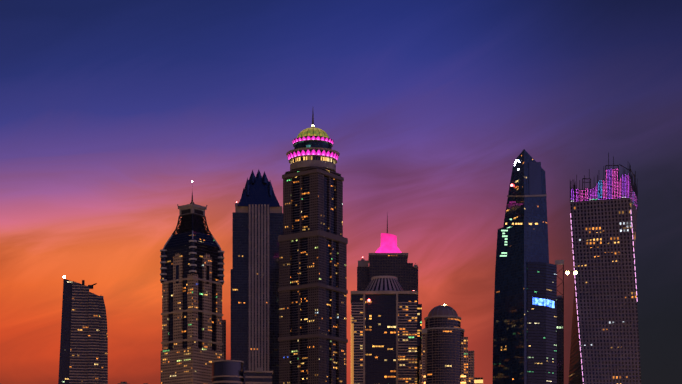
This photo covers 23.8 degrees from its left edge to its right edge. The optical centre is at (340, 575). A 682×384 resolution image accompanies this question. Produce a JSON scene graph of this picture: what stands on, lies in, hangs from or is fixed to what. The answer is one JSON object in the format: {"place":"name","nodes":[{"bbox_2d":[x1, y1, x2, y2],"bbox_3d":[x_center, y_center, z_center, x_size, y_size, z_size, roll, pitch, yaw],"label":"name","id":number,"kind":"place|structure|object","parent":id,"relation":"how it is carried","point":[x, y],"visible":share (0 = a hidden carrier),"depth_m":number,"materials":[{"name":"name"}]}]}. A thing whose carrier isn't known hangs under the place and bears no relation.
{"place":"outdoors","nodes":[
{"label":"outdoors","id":0,"kind":"place"},
{"bbox_2d":[58,276,107,383],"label":"skyscraper","id":1,"kind":"structure","parent":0,"point":[83,359],"depth_m":982.97,"materials":[{"name":"grey glass"}]},
{"bbox_2d":[0,0,681,383],"label":"sky","id":2,"kind":"structure","parent":0,"point":[110,110],"materials":[{"name":"purple"}]},
{"label":"ground","id":3,"kind":"structure","parent":0,"visible":0},
{"bbox_2d":[160,181,223,383],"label":"tower","id":4,"kind":"structure","parent":3,"relation":"on","point":[192,268],"depth_m":975.97,"materials":[{"name":"brown glass"}]},
{"bbox_2d":[222,320,225,359],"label":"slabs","id":5,"kind":"structure","parent":4,"relation":"part of","point":[224,335],"depth_m":1387.85,"materials":[{"name":"black concrete"}]},
{"bbox_2d":[212,360,272,383],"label":"low building","id":6,"kind":"structure","parent":3,"relation":"on","point":[229,372],"depth_m":810.00,"materials":[{"name":"grey glass"}]},
{"bbox_2d":[231,170,282,383],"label":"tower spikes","id":7,"kind":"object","parent":3,"relation":"on","point":[257,225],"visible":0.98,"depth_m":1136.38,"materials":[{"name":"grey glass"}]},
{"bbox_2d":[278,112,347,383],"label":"skyscraper","id":8,"kind":"structure","parent":3,"relation":"on","point":[313,293],"depth_m":976.69,"materials":[{"name":"stone"}]},
{"bbox_2d":[351,276,421,383],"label":"skyscraper","id":9,"kind":"structure","parent":3,"relation":"on","point":[386,324],"depth_m":888.21,"materials":[{"name":"black glass"}]},
{"bbox_2d":[357,216,417,303],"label":"skyscraper","id":10,"kind":"structure","parent":3,"relation":"on","point":[388,257],"depth_m":1239.38,"materials":[{"name":"concrete"}]},
{"bbox_2d":[419,304,473,383],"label":"skyscraper","id":11,"kind":"structure","parent":3,"relation":"on","point":[447,356],"depth_m":851.32,"materials":[{"name":"brown glass"}]},
{"bbox_2d":[474,377,482,383],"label":"lit lowrise","id":12,"kind":"structure","parent":3,"relation":"on","point":[478,380],"depth_m":1138.61,"materials":[{"name":"yellow"}]},
{"bbox_2d":[493,149,556,383],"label":"skyscraper","id":13,"kind":"structure","parent":3,"relation":"on","point":[525,326],"depth_m":881.64,"materials":[{"name":"blue glass"}]},
{"bbox_2d":[557,295,562,383],"bbox_3d":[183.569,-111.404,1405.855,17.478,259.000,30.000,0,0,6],"label":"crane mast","id":14,"kind":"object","parent":3,"relation":"on","point":[559,338],"depth_m":1390.31,"materials":[{"name":"metal"}]},
{"bbox_2d":[555,260,578,383],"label":"construction crane","id":15,"kind":"object","parent":3,"relation":"on","point":[559,262],"visible":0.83,"depth_m":919.03,"materials":[{"name":"grey metal"}]},
{"bbox_2d":[569,152,640,383],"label":"skyscraper","id":16,"kind":"structure","parent":3,"relation":"on","point":[604,348],"depth_m":972.69,"materials":[{"name":"concrete"}]}
]}

